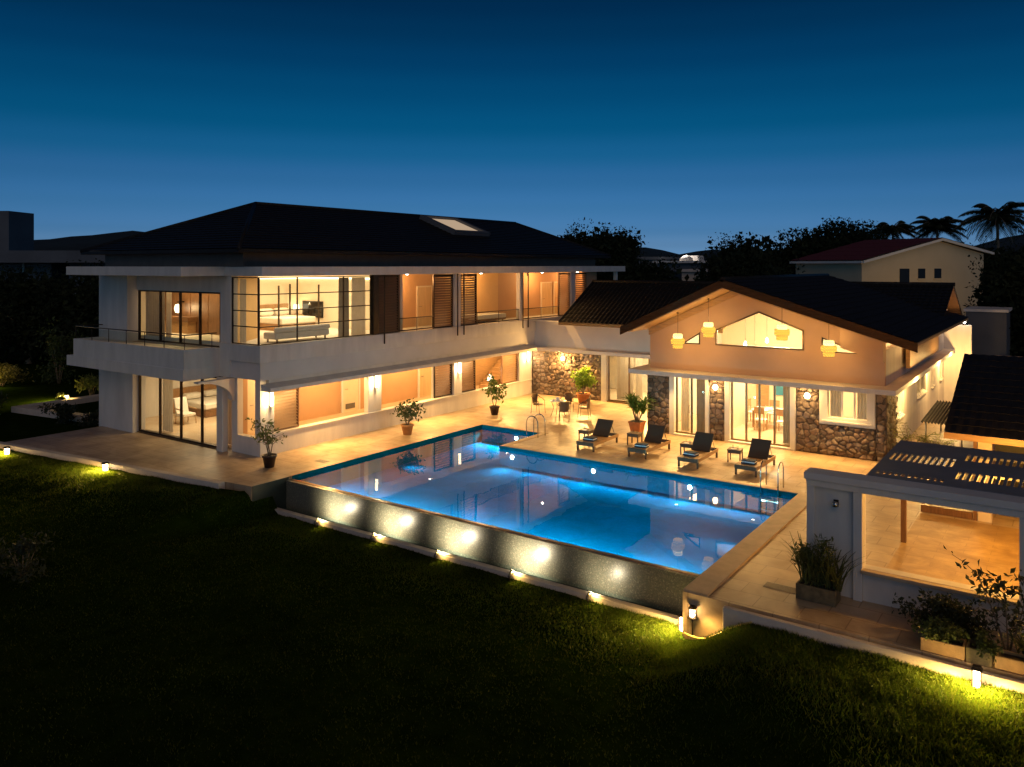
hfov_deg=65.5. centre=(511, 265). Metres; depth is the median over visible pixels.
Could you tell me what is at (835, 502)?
bulkhead lamp
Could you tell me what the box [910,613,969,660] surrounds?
box planter
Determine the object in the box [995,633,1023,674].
box planter
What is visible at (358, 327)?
curtain
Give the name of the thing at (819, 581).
box planter
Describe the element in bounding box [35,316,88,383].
garden shrub
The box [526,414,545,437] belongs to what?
pool ladder
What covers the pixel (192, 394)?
bed
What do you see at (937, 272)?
window
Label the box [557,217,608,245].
tree
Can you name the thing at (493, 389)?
potted tree
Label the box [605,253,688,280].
tree
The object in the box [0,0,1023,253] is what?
sky
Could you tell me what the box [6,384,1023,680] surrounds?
patio
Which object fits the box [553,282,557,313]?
door
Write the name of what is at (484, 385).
table lamp
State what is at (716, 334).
gable window
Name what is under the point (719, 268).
tree
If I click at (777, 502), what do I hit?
pool ladder
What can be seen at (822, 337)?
gable window
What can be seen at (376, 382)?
wall lamp
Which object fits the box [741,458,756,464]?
folded towel
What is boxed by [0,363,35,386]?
garden shrub
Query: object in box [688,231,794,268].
tree
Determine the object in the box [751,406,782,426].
dining table
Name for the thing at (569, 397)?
wicker armchair
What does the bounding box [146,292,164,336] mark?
curtain
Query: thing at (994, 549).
court paving
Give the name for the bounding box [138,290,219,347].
sliding door
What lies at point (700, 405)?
curtain
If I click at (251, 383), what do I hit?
door
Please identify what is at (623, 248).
tree
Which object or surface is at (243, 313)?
curtain
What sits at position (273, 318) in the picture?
bed
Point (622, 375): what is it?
curtain
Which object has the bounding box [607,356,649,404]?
sliding door
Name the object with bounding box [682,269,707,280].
blue grey house
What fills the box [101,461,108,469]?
garden lantern
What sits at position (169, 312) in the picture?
curtain
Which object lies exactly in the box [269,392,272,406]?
wall lamp
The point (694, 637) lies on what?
kerb
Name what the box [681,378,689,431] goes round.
curtain
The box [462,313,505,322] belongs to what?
daybed
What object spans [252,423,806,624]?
swimming pool
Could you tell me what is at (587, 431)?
side table
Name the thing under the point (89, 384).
garden shrub
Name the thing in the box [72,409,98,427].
garden shrub
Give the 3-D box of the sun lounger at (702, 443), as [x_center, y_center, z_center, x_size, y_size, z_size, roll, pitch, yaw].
[6.636,6.538,28.385,0.760,0.924,2.060,0,0,33]
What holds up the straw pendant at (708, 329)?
hanging from the gable house at (903, 348)
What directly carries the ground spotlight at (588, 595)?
on the lawn at (470, 732)
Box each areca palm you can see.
[888,422,935,458]
[907,426,956,460]
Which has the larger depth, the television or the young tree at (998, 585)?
the television
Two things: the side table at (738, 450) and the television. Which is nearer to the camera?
the side table at (738, 450)
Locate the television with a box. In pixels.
[302,301,322,317]
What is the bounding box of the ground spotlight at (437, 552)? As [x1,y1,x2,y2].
[434,550,439,560]
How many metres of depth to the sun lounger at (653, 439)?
29.97 m
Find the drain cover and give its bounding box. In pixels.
[763,582,795,593]
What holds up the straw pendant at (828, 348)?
hanging from the gable house at (903, 348)
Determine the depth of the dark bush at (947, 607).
14.83 m
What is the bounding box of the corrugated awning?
[921,400,962,446]
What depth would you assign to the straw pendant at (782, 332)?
29.21 m
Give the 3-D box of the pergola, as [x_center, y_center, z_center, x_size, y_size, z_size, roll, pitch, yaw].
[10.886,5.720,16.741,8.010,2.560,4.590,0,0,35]
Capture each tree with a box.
[0,264,83,363]
[27,258,102,363]
[245,417,286,467]
[481,373,507,414]
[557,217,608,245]
[581,222,651,279]
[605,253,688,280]
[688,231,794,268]
[692,247,806,280]
[761,216,910,270]
[943,545,1023,650]
[961,236,1023,282]
[963,249,1023,356]
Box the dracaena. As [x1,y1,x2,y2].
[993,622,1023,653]
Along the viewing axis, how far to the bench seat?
31.22 m
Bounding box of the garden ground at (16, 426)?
[0,346,98,441]
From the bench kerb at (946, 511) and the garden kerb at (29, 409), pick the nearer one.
the bench kerb at (946, 511)
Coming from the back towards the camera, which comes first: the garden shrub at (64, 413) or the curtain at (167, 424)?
the garden shrub at (64, 413)
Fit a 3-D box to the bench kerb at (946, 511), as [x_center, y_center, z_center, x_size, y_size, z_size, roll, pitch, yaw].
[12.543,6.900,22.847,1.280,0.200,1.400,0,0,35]
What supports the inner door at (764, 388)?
in the gable house at (903, 348)
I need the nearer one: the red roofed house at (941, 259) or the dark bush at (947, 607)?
the dark bush at (947, 607)
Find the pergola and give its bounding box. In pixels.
[804,440,1023,638]
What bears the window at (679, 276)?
in the white house at (684, 264)
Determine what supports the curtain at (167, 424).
hanging from the two storey house at (431, 281)
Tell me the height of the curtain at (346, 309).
2.440 m
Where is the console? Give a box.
[165,315,196,333]
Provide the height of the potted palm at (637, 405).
1.752 m
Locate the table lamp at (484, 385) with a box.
[479,374,490,387]
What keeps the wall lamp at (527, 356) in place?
attached to the two storey house at (431, 281)
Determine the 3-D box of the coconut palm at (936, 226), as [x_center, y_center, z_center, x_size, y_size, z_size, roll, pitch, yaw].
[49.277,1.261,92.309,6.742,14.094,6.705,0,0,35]
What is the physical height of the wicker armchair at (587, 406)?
0.881 m
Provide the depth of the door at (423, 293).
38.89 m
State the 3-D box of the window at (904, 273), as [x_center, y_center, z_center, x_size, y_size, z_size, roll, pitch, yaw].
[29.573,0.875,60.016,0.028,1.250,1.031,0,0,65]
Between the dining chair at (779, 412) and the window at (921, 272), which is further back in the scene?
the window at (921, 272)
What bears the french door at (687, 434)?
in the gable house at (903, 348)
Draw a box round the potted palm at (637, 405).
[619,392,657,431]
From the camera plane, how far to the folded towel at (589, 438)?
30.25 m
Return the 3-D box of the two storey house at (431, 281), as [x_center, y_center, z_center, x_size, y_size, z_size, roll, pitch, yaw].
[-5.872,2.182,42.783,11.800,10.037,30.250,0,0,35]
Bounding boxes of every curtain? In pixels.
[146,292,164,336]
[162,379,172,431]
[166,292,171,336]
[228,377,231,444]
[240,279,245,342]
[338,277,348,336]
[351,277,365,335]
[617,357,633,399]
[636,358,642,398]
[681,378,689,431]
[697,379,704,432]
[783,386,788,443]
[830,391,840,416]
[857,393,866,419]
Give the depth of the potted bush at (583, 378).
40.33 m
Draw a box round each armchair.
[173,397,196,424]
[531,394,545,413]
[558,402,570,418]
[560,393,573,413]
[577,398,590,417]
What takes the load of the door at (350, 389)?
in the two storey house at (431, 281)
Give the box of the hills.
[34,231,1023,260]
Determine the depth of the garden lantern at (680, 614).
17.31 m
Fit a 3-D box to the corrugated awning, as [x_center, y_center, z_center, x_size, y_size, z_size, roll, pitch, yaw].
[17.445,6.368,31.626,1.550,1.264,4.602,0,0,35]
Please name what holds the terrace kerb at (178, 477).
on the patio
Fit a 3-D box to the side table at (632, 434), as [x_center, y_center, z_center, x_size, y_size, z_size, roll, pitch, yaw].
[4.799,6.770,31.125,0.480,0.460,0.480,0,0,32]
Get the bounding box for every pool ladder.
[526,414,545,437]
[760,459,783,511]
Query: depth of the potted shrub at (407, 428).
32.88 m
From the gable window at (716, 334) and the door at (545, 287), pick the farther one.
the door at (545, 287)
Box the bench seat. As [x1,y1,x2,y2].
[263,324,329,342]
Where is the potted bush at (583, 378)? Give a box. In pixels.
[570,365,597,403]
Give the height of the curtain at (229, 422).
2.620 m
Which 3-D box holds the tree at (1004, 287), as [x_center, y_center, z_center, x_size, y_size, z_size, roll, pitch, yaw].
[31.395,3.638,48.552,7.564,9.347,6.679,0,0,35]
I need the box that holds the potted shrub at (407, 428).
[390,398,425,434]
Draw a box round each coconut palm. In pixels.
[871,220,920,238]
[907,215,967,243]
[950,201,1023,253]
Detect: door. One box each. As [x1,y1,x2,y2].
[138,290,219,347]
[139,375,216,447]
[248,380,254,431]
[341,378,359,412]
[416,286,431,326]
[418,367,437,396]
[540,282,551,314]
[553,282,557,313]
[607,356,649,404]
[673,377,694,437]
[728,382,791,449]
[756,384,768,406]
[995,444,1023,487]
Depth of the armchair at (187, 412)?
35.08 m
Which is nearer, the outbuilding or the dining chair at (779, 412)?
the outbuilding
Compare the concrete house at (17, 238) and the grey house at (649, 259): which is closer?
the concrete house at (17, 238)
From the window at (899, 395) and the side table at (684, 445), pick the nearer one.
the side table at (684, 445)
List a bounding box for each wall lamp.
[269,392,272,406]
[374,375,377,388]
[457,362,460,373]
[526,352,528,361]
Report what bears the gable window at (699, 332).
in the gable house at (903, 348)
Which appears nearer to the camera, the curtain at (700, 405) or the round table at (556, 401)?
the curtain at (700, 405)
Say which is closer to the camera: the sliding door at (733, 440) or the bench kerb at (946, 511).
the bench kerb at (946, 511)
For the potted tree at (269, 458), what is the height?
1.756 m
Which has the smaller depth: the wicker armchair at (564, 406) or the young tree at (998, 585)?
the young tree at (998, 585)
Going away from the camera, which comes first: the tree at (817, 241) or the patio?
the patio
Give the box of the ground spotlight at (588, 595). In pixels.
[585,591,591,602]
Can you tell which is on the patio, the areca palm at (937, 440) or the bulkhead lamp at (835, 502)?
the areca palm at (937, 440)
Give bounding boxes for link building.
[532,280,725,404]
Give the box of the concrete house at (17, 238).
[0,211,104,294]
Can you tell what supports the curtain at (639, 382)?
hanging from the link building
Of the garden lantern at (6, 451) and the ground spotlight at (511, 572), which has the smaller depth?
the ground spotlight at (511, 572)
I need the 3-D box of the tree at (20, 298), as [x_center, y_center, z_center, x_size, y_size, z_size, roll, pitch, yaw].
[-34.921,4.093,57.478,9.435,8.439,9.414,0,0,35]
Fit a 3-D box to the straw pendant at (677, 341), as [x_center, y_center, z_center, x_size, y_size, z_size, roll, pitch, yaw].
[6.608,2.587,31.746,0.560,1.446,0.560,0,0,35]
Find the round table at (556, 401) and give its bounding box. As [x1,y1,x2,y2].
[549,399,566,414]
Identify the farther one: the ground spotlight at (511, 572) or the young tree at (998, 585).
the ground spotlight at (511, 572)
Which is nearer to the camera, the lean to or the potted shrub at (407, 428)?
the potted shrub at (407, 428)
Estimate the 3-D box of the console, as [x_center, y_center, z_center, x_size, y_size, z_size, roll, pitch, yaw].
[-14.692,2.609,35.121,2.100,0.718,0.460,0,0,35]
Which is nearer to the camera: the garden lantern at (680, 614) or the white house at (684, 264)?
the garden lantern at (680, 614)
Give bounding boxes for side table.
[578,428,593,439]
[627,431,642,444]
[680,441,692,454]
[727,447,742,461]
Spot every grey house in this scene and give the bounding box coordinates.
[636,257,680,266]
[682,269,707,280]
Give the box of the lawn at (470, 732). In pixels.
[0,450,1023,766]
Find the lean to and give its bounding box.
[964,306,1011,355]
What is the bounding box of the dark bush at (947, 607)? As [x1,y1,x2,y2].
[892,587,999,643]
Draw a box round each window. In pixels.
[232,276,371,345]
[674,271,681,279]
[685,332,699,343]
[715,311,803,349]
[822,337,855,353]
[828,390,865,419]
[897,393,904,419]
[900,269,908,281]
[917,269,926,279]
[917,375,927,399]
[934,269,942,279]
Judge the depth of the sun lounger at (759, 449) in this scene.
27.53 m
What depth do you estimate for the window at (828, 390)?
29.18 m
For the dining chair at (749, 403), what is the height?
0.990 m
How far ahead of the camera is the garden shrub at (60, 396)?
40.92 m
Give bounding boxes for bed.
[173,384,216,417]
[260,284,319,330]
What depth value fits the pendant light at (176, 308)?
34.98 m
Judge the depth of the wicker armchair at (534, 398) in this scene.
37.76 m
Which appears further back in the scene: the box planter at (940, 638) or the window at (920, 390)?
the window at (920, 390)
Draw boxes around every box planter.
[779,531,867,606]
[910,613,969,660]
[966,627,1003,667]
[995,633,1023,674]
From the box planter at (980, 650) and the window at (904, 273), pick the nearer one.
the box planter at (980, 650)
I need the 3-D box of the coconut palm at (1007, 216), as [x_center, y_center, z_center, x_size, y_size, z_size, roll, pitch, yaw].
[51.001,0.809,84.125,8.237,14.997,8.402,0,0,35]
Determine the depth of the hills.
658.17 m
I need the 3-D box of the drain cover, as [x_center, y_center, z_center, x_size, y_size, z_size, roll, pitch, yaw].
[5.834,6.995,17.291,0.680,0.006,0.305,0,0,35]
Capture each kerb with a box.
[0,441,224,488]
[11,394,98,423]
[683,621,751,639]
[723,605,1023,693]
[921,503,972,519]
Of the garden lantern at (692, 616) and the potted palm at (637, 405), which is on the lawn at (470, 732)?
the garden lantern at (692, 616)
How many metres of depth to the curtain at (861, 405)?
29.07 m
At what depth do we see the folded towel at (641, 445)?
29.10 m
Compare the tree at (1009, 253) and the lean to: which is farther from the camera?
the tree at (1009, 253)
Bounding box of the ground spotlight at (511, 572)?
[508,570,513,580]
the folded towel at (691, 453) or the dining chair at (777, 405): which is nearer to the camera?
the folded towel at (691, 453)
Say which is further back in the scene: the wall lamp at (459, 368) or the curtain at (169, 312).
the wall lamp at (459, 368)
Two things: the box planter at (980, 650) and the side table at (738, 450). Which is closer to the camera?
the box planter at (980, 650)
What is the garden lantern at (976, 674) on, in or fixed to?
on the lawn at (470, 732)
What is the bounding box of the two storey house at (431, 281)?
[66,202,624,456]
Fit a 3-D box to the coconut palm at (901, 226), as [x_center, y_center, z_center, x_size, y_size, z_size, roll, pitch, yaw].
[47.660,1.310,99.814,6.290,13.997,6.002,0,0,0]
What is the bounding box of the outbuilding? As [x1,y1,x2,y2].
[944,354,1023,522]
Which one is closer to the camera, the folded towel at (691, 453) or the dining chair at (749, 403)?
the folded towel at (691, 453)
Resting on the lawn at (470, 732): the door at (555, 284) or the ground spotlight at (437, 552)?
the ground spotlight at (437, 552)
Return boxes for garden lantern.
[3,446,10,454]
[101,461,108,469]
[678,612,682,630]
[687,605,696,634]
[970,664,982,687]
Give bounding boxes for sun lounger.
[576,419,617,451]
[627,424,670,458]
[677,432,717,468]
[734,438,775,477]
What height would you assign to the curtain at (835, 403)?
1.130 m
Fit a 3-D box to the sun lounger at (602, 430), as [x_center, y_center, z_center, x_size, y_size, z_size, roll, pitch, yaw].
[3.316,6.538,30.862,0.760,0.924,2.060,0,0,34]
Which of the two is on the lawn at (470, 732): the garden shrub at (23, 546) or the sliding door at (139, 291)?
the garden shrub at (23, 546)
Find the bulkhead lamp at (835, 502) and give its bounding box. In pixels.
[832,499,838,506]
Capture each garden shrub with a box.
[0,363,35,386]
[0,529,54,583]
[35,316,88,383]
[37,402,77,423]
[55,392,68,399]
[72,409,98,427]
[74,372,98,394]
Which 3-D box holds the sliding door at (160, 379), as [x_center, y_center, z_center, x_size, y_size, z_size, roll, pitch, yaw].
[-13.343,5.600,31.881,5.705,2.705,0.090,0,0,35]
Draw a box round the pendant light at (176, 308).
[174,301,183,312]
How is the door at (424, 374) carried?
in the two storey house at (431, 281)
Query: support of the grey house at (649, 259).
on the garden ground at (16, 426)
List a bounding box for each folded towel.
[583,436,596,441]
[634,442,648,447]
[683,450,698,456]
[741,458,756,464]
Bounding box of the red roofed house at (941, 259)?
[790,237,993,324]
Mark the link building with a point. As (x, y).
(582, 331)
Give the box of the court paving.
[886,513,1018,591]
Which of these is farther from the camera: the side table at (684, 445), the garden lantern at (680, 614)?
the side table at (684, 445)
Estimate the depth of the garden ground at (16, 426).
43.24 m
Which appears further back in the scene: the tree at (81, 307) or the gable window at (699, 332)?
the tree at (81, 307)
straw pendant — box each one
[671,333,684,348]
[701,298,715,337]
[774,324,789,340]
[820,340,836,356]
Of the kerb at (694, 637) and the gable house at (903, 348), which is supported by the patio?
the gable house at (903, 348)
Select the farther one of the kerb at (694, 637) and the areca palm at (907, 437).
the areca palm at (907, 437)
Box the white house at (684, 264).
[653,255,707,279]
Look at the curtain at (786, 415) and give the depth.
30.83 m
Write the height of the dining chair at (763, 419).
0.990 m
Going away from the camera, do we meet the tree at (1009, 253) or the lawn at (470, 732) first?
the lawn at (470, 732)
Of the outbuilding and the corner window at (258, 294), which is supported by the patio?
the outbuilding
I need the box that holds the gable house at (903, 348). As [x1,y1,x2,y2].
[620,273,971,460]
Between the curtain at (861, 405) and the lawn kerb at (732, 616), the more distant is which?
the curtain at (861, 405)
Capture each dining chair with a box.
[748,398,756,422]
[754,407,766,430]
[767,400,779,423]
[776,409,782,432]

